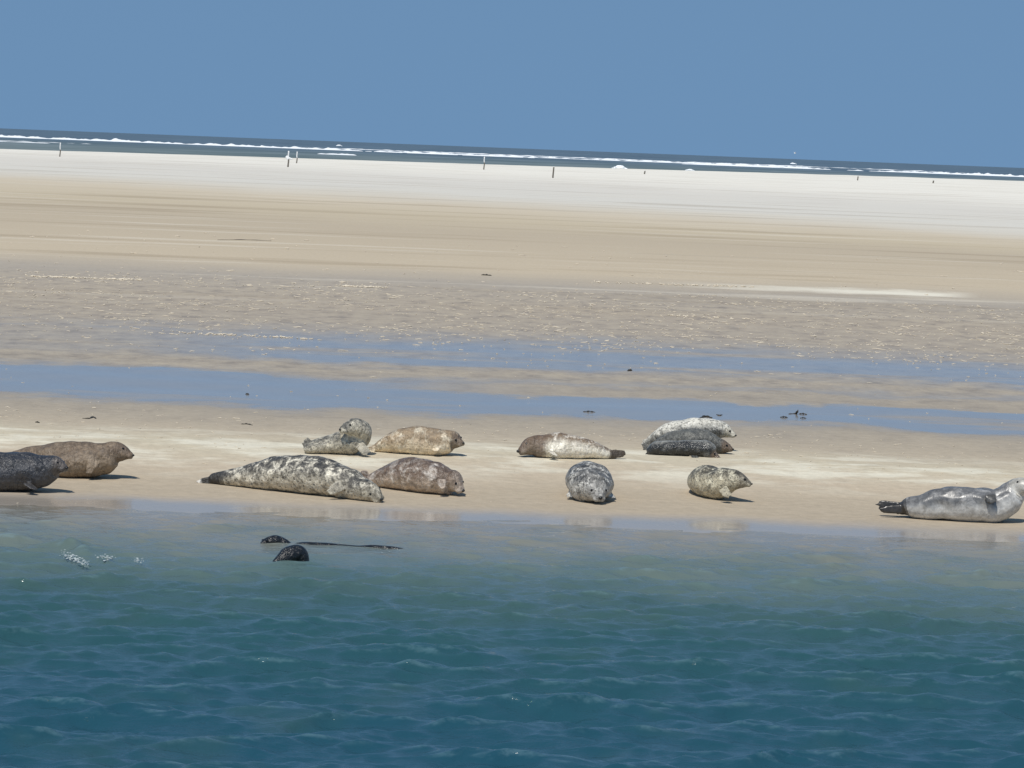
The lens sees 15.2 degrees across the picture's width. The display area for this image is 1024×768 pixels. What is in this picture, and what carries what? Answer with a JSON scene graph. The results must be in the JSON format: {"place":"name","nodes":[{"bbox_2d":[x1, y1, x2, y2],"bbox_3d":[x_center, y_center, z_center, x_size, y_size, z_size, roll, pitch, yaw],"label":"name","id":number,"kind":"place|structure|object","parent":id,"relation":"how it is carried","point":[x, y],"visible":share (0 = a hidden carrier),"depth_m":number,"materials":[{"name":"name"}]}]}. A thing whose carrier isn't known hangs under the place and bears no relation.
{"place":"outdoors","nodes":[
{"label":"outdoors","id":0,"kind":"place"},
{"bbox_2d":[0,149,1023,541],"bbox_3d":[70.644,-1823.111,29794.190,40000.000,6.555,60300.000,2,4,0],"label":"sand","id":1,"kind":"structure","parent":0,"point":[760,239],"depth_m":71.76,"materials":[{"name":"beige sand"}]},
{"bbox_2d":[0,452,67,491],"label":"seal","id":2,"kind":"object","parent":1,"relation":"on","point":[24,471],"visible":1,"depth_m":39.29,"materials":[{"name":"fur"}]},
{"bbox_2d":[12,441,133,477],"bbox_3d":[-4.913,0.785,40.791,1.828,0.410,0.464,3,4,8],"label":"seal","id":3,"kind":"object","parent":1,"relation":"on","point":[84,459],"visible":0.73,"depth_m":40.62,"materials":[{"name":"brown fur"}]},
{"bbox_2d":[285,151,291,166],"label":"beach post","id":4,"kind":"object","parent":1,"relation":"on","point":[287,157],"visible":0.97,"depth_m":468.01,"materials":[{"name":"white paint"}]},
{"bbox_2d":[196,455,383,502],"bbox_3d":[-2.274,0.949,40.237,2.271,0.431,0.484,5,4,35],"label":"seal","id":5,"kind":"object","parent":1,"relation":"on","point":[314,475],"visible":1,"depth_m":39.99,"materials":[{"name":"fur"}]},
{"bbox_2d":[302,418,371,455],"bbox_3d":[-1.955,0.583,42.845,0.775,0.428,0.435,2,4,0],"label":"seal","id":6,"kind":"object","parent":1,"relation":"on","point":[352,436],"visible":1,"depth_m":42.78,"materials":[{"name":"fur"}]},
{"bbox_2d":[361,457,464,494],"bbox_3d":[-1.061,0.960,40.697,1.288,0.379,0.392,4,4,32],"label":"seal","id":7,"kind":"object","parent":1,"relation":"on","point":[416,474],"visible":0.95,"depth_m":40.48,"materials":[{"name":"fur"}]},
{"bbox_2d":[368,426,464,455],"bbox_3d":[-1.070,0.634,43.165,1.100,0.333,0.361,3,4,9],"label":"seal","id":8,"kind":"object","parent":1,"relation":"on","point":[418,440],"visible":0.99,"depth_m":43.03,"materials":[{"name":"beige fur"}]},
{"bbox_2d":[0,230,1023,515],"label":"worm casts","id":9,"kind":"object","parent":1,"relation":"on","point":[492,326],"visible":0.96,"depth_m":77.17,"materials":[{"name":"brown sand"}]},
{"bbox_2d":[516,432,625,458],"bbox_3d":[0.670,0.705,43.287,1.236,0.301,0.437,2,4,0],"label":"seal","id":10,"kind":"object","parent":1,"relation":"on","point":[558,445],"visible":1,"depth_m":43.23,"materials":[{"name":"fur"}]},
{"bbox_2d":[565,461,614,501],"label":"seal","id":11,"kind":"object","parent":1,"relation":"on","point":[587,481],"visible":1,"depth_m":40.32,"materials":[{"name":"grey fur"}]},
{"bbox_2d":[613,165,626,168],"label":"whitecap","id":12,"kind":"object","parent":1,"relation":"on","point":[620,166],"visible":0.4,"depth_m":827.74,"materials":[{"name":"liquid"}]},
{"bbox_2d":[646,440,719,457],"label":"seal","id":13,"kind":"object","parent":1,"relation":"on","point":[699,448],"visible":1,"depth_m":43.98,"materials":[{"name":"black fur"}]},
{"bbox_2d":[643,428,733,453],"bbox_3d":[2.047,0.662,44.429,1.049,0.296,0.368,2,4,0],"label":"seal","id":14,"kind":"object","parent":1,"relation":"on","point":[722,445],"visible":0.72,"depth_m":44.36,"materials":[{"name":"grey fur"}]},
{"bbox_2d":[641,418,736,446],"bbox_3d":[2.066,0.585,44.828,1.106,0.391,0.328,2,4,0],"label":"seal","id":15,"kind":"object","parent":1,"relation":"on","point":[720,429],"visible":0.67,"depth_m":44.72,"materials":[{"name":"white fur"}]},
{"bbox_2d":[687,465,752,498],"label":"seal","id":16,"kind":"object","parent":1,"relation":"on","point":[710,481],"visible":1,"depth_m":40.79,"materials":[{"name":"beige fur"}]},
{"bbox_2d":[876,477,1023,522],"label":"seal","id":17,"kind":"object","parent":1,"relation":"on","point":[1003,501],"visible":1,"depth_m":39.96,"materials":[{"name":"silver fur"}]},
{"bbox_2d":[0,505,1023,767],"bbox_3d":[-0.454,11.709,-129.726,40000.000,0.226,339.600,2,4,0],"label":"water","id":18,"kind":"structure","parent":0,"point":[206,641],"depth_m":28.87,"materials":[{"name":"blue liquid"}]},
{"bbox_2d":[59,552,143,564],"bbox_3d":[-3.550,1.525,33.489,0.646,0.040,1.206,1,4,-20],"label":"foam splash","id":19,"kind":"object","parent":18,"relation":"on","point":[72,557],"visible":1,"depth_m":33.49,"materials":[{"name":"white liquid"}]},
{"bbox_2d":[273,545,308,561],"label":"seal","id":20,"kind":"object","parent":18,"relation":"in","point":[295,552],"visible":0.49,"depth_m":33.79,"materials":[{"name":"fur"}]},
{"bbox_2d":[260,535,402,548],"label":"seal","id":21,"kind":"object","parent":18,"relation":"on","point":[274,539],"visible":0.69,"depth_m":35.68,"materials":[{"name":"fur"}]},
{"bbox_2d":[0,128,1023,180],"bbox_3d":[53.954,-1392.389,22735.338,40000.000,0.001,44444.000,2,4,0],"label":"sea","id":22,"kind":"structure","parent":0,"point":[839,168],"depth_m":1524.64,"materials":[{"name":"blue liquid"}]},
{"bbox_2d":[0,135,1023,176],"bbox_3d":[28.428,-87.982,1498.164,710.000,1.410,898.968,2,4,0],"label":"surf","id":23,"kind":"structure","parent":22,"relation":"on","point":[611,159],"depth_m":1569.56,"materials":[{"name":"liquid"}]},
{"bbox_2d":[0,0,1023,167],"label":"sky","id":24,"kind":"structure","parent":0,"point":[936,82],"materials":[{"name":"blue"}]}
]}

